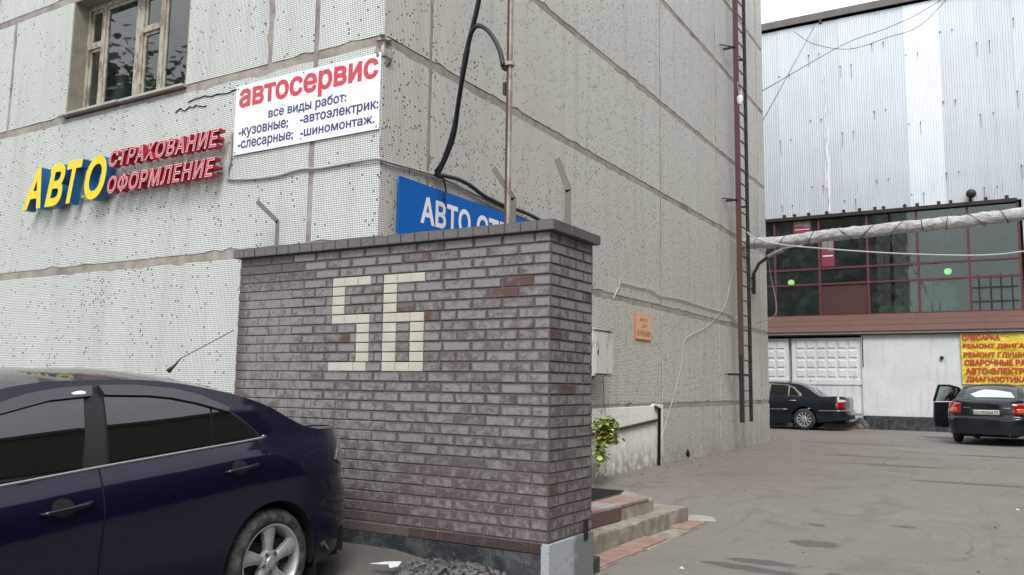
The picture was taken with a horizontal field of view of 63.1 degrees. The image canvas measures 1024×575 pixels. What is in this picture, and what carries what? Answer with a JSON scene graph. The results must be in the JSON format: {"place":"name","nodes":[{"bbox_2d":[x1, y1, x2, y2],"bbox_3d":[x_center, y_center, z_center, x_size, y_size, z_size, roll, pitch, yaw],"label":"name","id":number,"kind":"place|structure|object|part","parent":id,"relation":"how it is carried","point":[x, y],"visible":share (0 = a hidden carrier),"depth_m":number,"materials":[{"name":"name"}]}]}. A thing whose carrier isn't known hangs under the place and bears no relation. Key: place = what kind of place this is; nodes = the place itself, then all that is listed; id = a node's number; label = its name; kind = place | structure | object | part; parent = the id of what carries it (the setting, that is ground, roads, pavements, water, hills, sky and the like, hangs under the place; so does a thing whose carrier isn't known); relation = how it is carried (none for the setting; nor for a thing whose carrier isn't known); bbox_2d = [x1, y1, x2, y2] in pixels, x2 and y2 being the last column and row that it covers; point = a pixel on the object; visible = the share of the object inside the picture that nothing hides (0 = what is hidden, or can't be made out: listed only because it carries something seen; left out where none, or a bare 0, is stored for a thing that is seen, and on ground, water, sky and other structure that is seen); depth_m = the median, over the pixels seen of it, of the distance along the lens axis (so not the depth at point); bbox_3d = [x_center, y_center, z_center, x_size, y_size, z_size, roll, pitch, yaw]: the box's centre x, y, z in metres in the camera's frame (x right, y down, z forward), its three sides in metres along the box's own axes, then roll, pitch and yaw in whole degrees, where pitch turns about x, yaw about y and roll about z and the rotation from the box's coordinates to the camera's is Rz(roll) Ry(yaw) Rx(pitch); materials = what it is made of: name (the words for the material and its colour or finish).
{"place":"outdoors","nodes":[
{"label":"outdoors","id":0,"kind":"place"},
{"bbox_2d":[316,425,1023,574],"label":"asphalt yard","id":1,"kind":"structure","parent":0,"point":[855,501],"depth_m":9.06,"materials":[{"name":"grey asphalt"}]},
{"bbox_2d":[0,330,344,574],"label":"parked car","id":2,"kind":"object","parent":1,"relation":"on","point":[109,472],"visible":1,"depth_m":4.45,"materials":[{"name":"blue paint"}]},
{"bbox_3d":[-2.355,0.685,3.842,0.150,0.396,0.858,-3,-8,31],"label":"window pane","id":3,"kind":"part","parent":2,"relation":"part of","materials":[{"name":"black glass"}]},
{"bbox_3d":[-2.317,1.173,3.638,0.095,0.678,1.092,-3,-8,31],"label":"door","id":4,"kind":"part","parent":2,"relation":"part of","materials":[{"name":"blue paint"}]},
{"bbox_3d":[-1.926,0.745,4.560,0.146,0.356,0.665,-3,-8,31],"label":"window pane","id":5,"kind":"part","parent":2,"relation":"part of","materials":[{"name":"black glass"}]},
{"bbox_3d":[-1.765,1.246,4.564,0.094,0.744,1.092,-3,-8,31],"label":"door","id":6,"kind":"part","parent":2,"relation":"part of","materials":[{"name":"blue paint"}]},
{"bbox_2d":[0,0,769,478],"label":"panel building","id":7,"kind":"structure","parent":1,"relation":"on","point":[622,110],"depth_m":10.26,"materials":[{"name":"tile"}]},
{"bbox_2d":[22,128,225,212],"bbox_3d":[-4.481,-1.282,9.501,3.528,0.532,0.177,-3,-8,31],"label":"letter sign","id":8,"kind":"object","parent":7,"relation":"attached to","point":[60,185],"visible":1,"depth_m":9.36,"materials":[{"name":"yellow plastic"}]},
{"bbox_2d":[59,0,190,118],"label":"window","id":9,"kind":"structure","parent":7,"relation":"in","point":[123,52],"depth_m":10.20,"materials":[{"name":"wood"}]},
{"bbox_2d":[233,52,381,155],"bbox_3d":[-2.049,-1.776,8.188,1.935,0.735,0.014,-3,-8,31],"label":"service board","id":10,"kind":"object","parent":7,"relation":"attached to","point":[341,98],"visible":1,"depth_m":8.14,"materials":[{"name":"white plastic"}]},
{"bbox_2d":[226,131,529,220],"bbox_3d":[-0.991,-1.069,9.945,2.066,0.764,4.272,-3,-8,31],"label":"grey cable","id":11,"kind":"object","parent":7,"relation":"attached to","point":[338,165],"visible":0.88,"depth_m":8.26,"materials":[{"name":"grey plastic"}]},
{"bbox_2d":[434,0,480,172],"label":"black cable","id":12,"kind":"object","parent":7,"relation":"attached to","point":[476,12],"visible":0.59,"depth_m":7.10,"materials":[{"name":"black plastic"}]},
{"bbox_2d":[442,173,541,220],"bbox_3d":[0.160,-0.833,9.807,0.053,0.308,3.485,-3,-8,30],"label":"black cable","id":13,"kind":"object","parent":7,"relation":"attached to","point":[475,189],"visible":0.67,"depth_m":9.00,"materials":[{"name":"black plastic"}]},
{"bbox_2d":[434,173,443,178],"bbox_3d":[-0.724,-1.117,8.312,0.071,0.057,0.122,-3,-8,31],"label":"cable joint","id":14,"kind":"object","parent":13,"relation":"attached to","point":[440,176],"visible":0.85,"depth_m":8.29,"materials":[{"name":"black"}]},
{"bbox_2d":[443,178,446,199],"bbox_3d":[-0.680,-0.989,8.373,0.024,0.227,0.078,-2,-7,21],"label":"black cable","id":15,"kind":"object","parent":14,"relation":"hanging from","point":[445,189],"visible":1,"depth_m":8.38,"materials":[{"name":"black plastic"}]},
{"bbox_2d":[396,176,592,274],"bbox_3d":[0.002,-0.542,9.560,0.052,0.550,4.200,-3,-8,31],"label":"blue sign","id":16,"kind":"object","parent":7,"relation":"attached to","point":[421,207],"visible":0.25,"depth_m":8.24,"materials":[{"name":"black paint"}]},
{"bbox_2d":[591,328,614,375],"bbox_3d":[1.114,0.868,11.086,0.280,0.615,0.600,-3,-8,31],"label":"meter cabinet","id":17,"kind":"object","parent":7,"relation":"attached to","point":[602,351],"visible":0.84,"depth_m":10.96,"materials":[{"name":"white metal"}]},
{"bbox_3d":[1.216,0.867,11.025,0.017,0.545,0.540,-3,-8,31],"label":"door","id":18,"kind":"part","parent":17,"relation":"part of","materials":[{"name":"white paint"}]},
{"bbox_2d":[592,374,624,479],"bbox_3d":[1.149,1.778,10.768,0.577,1.327,0.724,-3,-8,31],"label":"hanging planter","id":19,"kind":"object","parent":7,"relation":"hanging from","point":[607,436],"visible":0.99,"depth_m":10.61,"materials":[{"name":"green plant"}]},
{"bbox_2d":[591,419,658,435],"bbox_3d":[1.446,1.987,11.732,0.044,0.194,3.322,-3,-8,31],"label":"pipe","id":20,"kind":"object","parent":7,"relation":"attached to","point":[638,424],"visible":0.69,"depth_m":12.36,"materials":[{"name":"grey metal"}]},
{"bbox_2d":[635,313,650,340],"bbox_3d":[2.032,0.618,12.912,0.025,0.400,0.640,-3,-8,31],"label":"smoking plate","id":21,"kind":"object","parent":7,"relation":"attached to","point":[642,327],"visible":1,"depth_m":12.87,"materials":[{"name":"orange"}]},
{"bbox_2d":[654,406,660,465],"bbox_3d":[2.301,2.333,13.141,0.055,0.937,0.180,-4,-8,34],"label":"pipe","id":22,"kind":"object","parent":7,"relation":"attached to","point":[659,439],"visible":1,"depth_m":13.15,"materials":[{"name":"black metal"}]},
{"bbox_2d":[613,282,736,320],"bbox_3d":[3.071,0.358,14.678,0.018,0.305,6.350,-3,-8,31],"label":"white cable","id":23,"kind":"object","parent":7,"relation":"attached to","point":[667,296],"visible":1,"depth_m":13.72,"materials":[{"name":"grey plastic"}]},
{"bbox_2d":[661,17,734,438],"bbox_3d":[3.576,-1.720,15.714,0.022,9.104,4.668,-3,-8,31],"label":"white cable","id":24,"kind":"object","parent":7,"relation":"attached to","point":[731,272],"visible":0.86,"depth_m":16.58,"materials":[{"name":"grey plastic"}]},
{"bbox_2d":[720,0,752,422],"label":"ladder","id":25,"kind":"object","parent":7,"relation":"attached to","point":[738,169],"depth_m":17.25,"materials":[{"name":"brown metal"}]},
{"bbox_2d":[737,82,742,104],"bbox_3d":[4.718,-4.005,17.274,0.130,0.428,0.312,0,-7,10],"label":"wall lamp","id":26,"kind":"object","parent":25,"relation":"hanging from","point":[739,99],"visible":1,"depth_m":17.22,"materials":[{"name":"white"}]},
{"bbox_2d":[745,250,776,321],"bbox_3d":[5.494,-0.022,18.406,0.434,1.521,1.022,-3,-8,31],"label":"grey cable","id":27,"kind":"object","parent":7,"relation":"attached to","point":[771,281],"visible":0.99,"depth_m":18.67,"materials":[{"name":"grey plastic"}]},
{"bbox_2d":[751,245,802,293],"bbox_3d":[5.835,-0.393,18.358,1.120,1.037,0.170,-3,-8,31],"label":"street lamp","id":28,"kind":"object","parent":7,"relation":"attached to","point":[768,256],"visible":0.82,"depth_m":18.49,"materials":[{"name":"grey metal"}]},
{"bbox_2d":[763,28,813,119],"bbox_3d":[8.387,-6.626,24.878,0.020,6.315,9.824,-3,-7,27],"label":"thin wire","id":29,"kind":"object","parent":7,"relation":"attached to","point":[786,77],"visible":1,"depth_m":23.46,"materials":[{"name":"black metal"}]},
{"bbox_2d":[762,0,939,90],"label":"thin wire","id":30,"kind":"object","parent":7,"relation":"attached to","point":[845,43],"visible":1,"depth_m":25.23,"materials":[{"name":"black"}]},
{"bbox_2d":[742,207,1023,249],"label":"wrapped pipe","id":31,"kind":"object","parent":7,"relation":"attached to","point":[944,222],"visible":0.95,"depth_m":16.51,"materials":[{"name":"silver metal"}]},
{"bbox_2d":[370,561,401,567],"bbox_3d":[-0.868,1.881,5.693,0.240,0.033,0.090,-3,-8,31],"label":"torn paper","id":32,"kind":"object","parent":1,"relation":"on","point":[391,564],"visible":1,"depth_m":5.67,"materials":[{"name":"white paper"}]},
{"bbox_2d":[233,218,600,574],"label":"brick wall","id":33,"kind":"structure","parent":1,"relation":"on","point":[440,381],"depth_m":6.18,"materials":[{"name":"grey brick"}]},
{"bbox_2d":[256,200,279,245],"bbox_3d":[-2.338,-0.550,7.997,0.328,0.618,0.048,-3,-8,31],"label":"bent post","id":34,"kind":"object","parent":33,"relation":"on","point":[271,215],"visible":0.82,"depth_m":7.94,"materials":[{"name":"grey metal"}]},
{"bbox_2d":[492,166,515,222],"bbox_3d":[-0.059,-0.673,6.707,0.236,0.628,0.048,-3,-8,31],"label":"bent post","id":35,"kind":"object","parent":33,"relation":"on","point":[498,175],"visible":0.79,"depth_m":6.65,"materials":[{"name":"grey metal"}]},
{"bbox_2d":[501,0,514,223],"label":"tall pole","id":36,"kind":"object","parent":33,"relation":"on","point":[508,69],"visible":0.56,"depth_m":6.63,"materials":[{"name":"metal"}]},
{"bbox_2d":[436,23,504,175],"bbox_3d":[-0.476,-1.660,7.458,0.206,0.927,1.811,3,-7,-21],"label":"black cable","id":37,"kind":"object","parent":36,"relation":"attached to","point":[488,31],"visible":1,"depth_m":7.11,"materials":[{"name":"black plastic"}]},
{"bbox_2d":[554,157,571,224],"bbox_3d":[0.396,-0.669,6.321,0.151,0.644,0.053,-3,-8,31],"label":"bent post","id":38,"kind":"object","parent":33,"relation":"on","point":[563,175],"visible":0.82,"depth_m":6.29,"materials":[{"name":"grey metal"}]},
{"bbox_2d":[392,557,505,574],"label":"rubble heap","id":39,"kind":"object","parent":1,"relation":"on","point":[434,566],"visible":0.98,"depth_m":5.64,"materials":[{"name":"gravel"}]},
{"bbox_2d":[593,555,599,574],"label":"stone stub","id":40,"kind":"object","parent":1,"relation":"on","point":[596,564],"visible":0.37,"depth_m":6.26,"materials":[{"name":"grey stone"}]},
{"bbox_2d":[591,491,705,570],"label":"entrance steps","id":41,"kind":"structure","parent":1,"relation":"on","point":[625,525],"depth_m":7.66,"materials":[{"name":"concrete"}]},
{"bbox_2d":[591,488,622,499],"bbox_3d":[0.246,2.002,7.880,0.820,0.018,2.155,-3,-8,31],"label":"door mat","id":42,"kind":"object","parent":41,"relation":"on","point":[597,493],"depth_m":8.41,"materials":[{"name":"black rubber"}]},
{"bbox_2d":[688,515,715,521],"bbox_3d":[2.087,2.450,8.959,0.527,0.016,0.820,-3,-8,31],"label":"cement patch","id":43,"kind":"object","parent":1,"relation":"on","point":[701,518],"visible":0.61,"depth_m":8.73,"materials":[{"name":"white concrete"}]},
{"bbox_2d":[593,444,995,572],"bbox_3d":[4.413,2.525,9.826,8.328,0.189,16.126,-3,-8,31],"label":"loose grit","id":44,"kind":"object","parent":1,"relation":"on","point":[744,490],"visible":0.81,"depth_m":11.63,"materials":[{"name":"gravel"}]},
{"bbox_2d":[769,380,854,429],"bbox_3d":[8.151,3.686,26.576,5.130,1.504,1.899,-3,-8,31],"label":"parked car","id":45,"kind":"object","parent":1,"relation":"on","point":[791,401],"visible":0.56,"depth_m":25.21,"materials":[{"name":"black paint"}]},
{"bbox_3d":[8.239,3.160,25.701,0.560,0.357,0.174,-3,-8,31],"label":"window pane","id":46,"kind":"part","parent":45,"relation":"part of","materials":[{"name":"black glass"}]},
{"bbox_3d":[9.366,3.152,25.916,0.604,0.382,1.100,-3,-8,31],"label":"rear window","id":47,"kind":"part","parent":45,"relation":"part of","materials":[{"name":"grey glass"}]},
{"bbox_2d":[761,0,1023,431],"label":"workshop building","id":48,"kind":"structure","parent":1,"relation":"on","point":[925,120],"depth_m":28.19,"materials":[{"name":"grey metal"}]},
{"bbox_2d":[768,339,789,380],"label":"gate","id":49,"kind":"structure","parent":48,"relation":"attached to","point":[778,355],"depth_m":27.87,"materials":[{"name":"white metal"}]},
{"bbox_2d":[788,221,793,284],"bbox_3d":[10.164,-2.062,30.509,0.220,4.010,0.220,-3,-8,31],"label":"hanging lamp","id":50,"kind":"object","parent":48,"relation":"hanging from","point":[790,282],"visible":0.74,"depth_m":30.24,"materials":[{"name":"green"}]},
{"bbox_2d":[793,220,810,233],"bbox_3d":[10.195,-2.097,29.305,0.600,0.500,0.011,-3,-8,31],"label":"poster","id":51,"kind":"object","parent":48,"relation":"attached to","point":[800,227],"visible":0.91,"depth_m":29.31,"materials":[{"name":"red paper"}]},
{"bbox_2d":[791,337,863,421],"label":"gate","id":52,"kind":"structure","parent":48,"relation":"attached to","point":[830,366],"depth_m":26.99,"materials":[{"name":"white metal"}]},
{"bbox_2d":[821,241,834,265],"bbox_3d":[10.891,-1.202,28.777,0.430,0.940,0.011,-3,-8,31],"label":"poster","id":53,"kind":"object","parent":48,"relation":"attached to","point":[827,258],"visible":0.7,"depth_m":28.77,"materials":[{"name":"red paper"}]},
{"bbox_2d":[882,236,910,266],"bbox_3d":[13.071,-1.371,28.566,1.032,1.408,0.130,-3,-8,31],"label":"diagonal brace","id":54,"kind":"object","parent":48,"relation":"attached to","point":[895,249],"visible":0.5,"depth_m":28.47,"materials":[{"name":"metal"}]},
{"bbox_2d":[905,266,916,272],"bbox_3d":[13.257,-0.591,27.678,0.400,0.200,0.040,-3,-8,31],"label":"paper sheet","id":55,"kind":"object","parent":48,"relation":"hanging from","point":[911,269],"visible":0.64,"depth_m":27.66,"materials":[{"name":"white paper"}]},
{"bbox_2d":[908,277,921,311],"bbox_3d":[13.372,0.292,27.689,0.443,1.289,0.390,-3,-8,31],"label":"film sack","id":56,"kind":"object","parent":48,"relation":"on","point":[913,297],"visible":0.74,"depth_m":27.60,"materials":[{"name":"plastic"}]},
{"bbox_2d":[921,280,934,311],"bbox_3d":[13.707,0.346,27.498,0.394,1.228,0.378,-1,-7,17],"label":"film sack","id":57,"kind":"object","parent":48,"relation":"on","point":[927,297],"visible":0.94,"depth_m":27.38,"materials":[{"name":"plastic"}]},
{"bbox_2d":[932,282,958,311],"bbox_3d":[14.163,0.378,27.363,0.877,1.173,0.540,-1,-7,15],"label":"film sack","id":58,"kind":"object","parent":48,"relation":"on","point":[944,295],"visible":0.89,"depth_m":27.17,"materials":[{"name":"plastic"}]},
{"bbox_2d":[944,237,951,274],"bbox_3d":[14.516,-2.359,27.943,0.220,3.890,0.220,-3,-8,31],"label":"hanging lamp","id":59,"kind":"object","parent":48,"relation":"hanging from","point":[947,271],"visible":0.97,"depth_m":27.67,"materials":[{"name":"green"}]},
{"bbox_2d":[966,189,975,197],"bbox_3d":[14.610,-2.989,26.548,0.300,0.295,0.300,-3,-8,31],"label":"round vent","id":60,"kind":"object","parent":48,"relation":"attached to","point":[970,193],"visible":1,"depth_m":26.44,"materials":[{"name":"grey metal"}]},
{"bbox_2d":[960,332,1023,384],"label":"yellow banner","id":61,"kind":"object","parent":48,"relation":"attached to","point":[986,358],"visible":0.99,"depth_m":24.62,"materials":[{"name":"plastic"}]},
{"bbox_2d":[972,273,1018,309],"bbox_3d":[15.095,0.168,26.055,1.260,1.170,0.040,-3,-8,31],"label":"window grille","id":62,"kind":"object","parent":48,"relation":"attached to","point":[1000,287],"depth_m":26.03,"materials":[{"name":"black metal"}]},
{"bbox_2d":[933,383,1023,441],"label":"parked car","id":63,"kind":"object","parent":1,"relation":"on","point":[987,410],"visible":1,"depth_m":19.28,"materials":[{"name":"black paint"}]},
{"bbox_3d":[11.444,3.080,21.624,1.076,1.115,0.216,2,-7,-10],"label":"open door","id":64,"kind":"part","parent":63,"relation":"part of","materials":[{"name":"black paint"}]},
{"bbox_3d":[11.325,2.473,19.719,1.120,0.303,0.425,-4,-8,37],"label":"rear window","id":65,"kind":"part","parent":63,"relation":"part of","materials":[{"name":"grey glass"}]},
{"bbox_3d":[16.141,-4.412,1.443,8.300,12.500,36.600,-3,-8,31],"label":"yard building","id":66,"kind":"object","parent":1,"relation":"on","visible":0},
{"bbox_2d":[747,231,1023,255],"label":"white cable","id":67,"kind":"object","parent":66,"relation":"attached to","point":[885,252],"visible":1,"depth_m":16.03,"materials":[{"name":"grey plastic"}]},
{"bbox_2d":[761,0,875,23],"label":"sky","id":68,"kind":"structure","parent":0,"point":[771,10],"materials":[{"name":"white"}]},
{"bbox_2d":[878,305,905,312],"bbox_3d":[12.753,0.815,28.023,0.852,0.473,0.396,-3,-8,31],"label":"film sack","id":69,"kind":"object","parent":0,"point":[893,309],"visible":0.7,"depth_m":27.89,"materials":[{"name":"green plastic"}]},
{"bbox_3d":[10.841,-9.376,29.319,0.100,0.260,0.237,-3,-8,31],"label":"roof bracket","id":70,"kind":"object","parent":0,"visible":0},
{"bbox_2d":[793,0,945,48],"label":"thin wire","id":71,"kind":"object","parent":70,"relation":"attached to","point":[878,40],"visible":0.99,"depth_m":26.39,"materials":[{"name":"black"}]}
]}

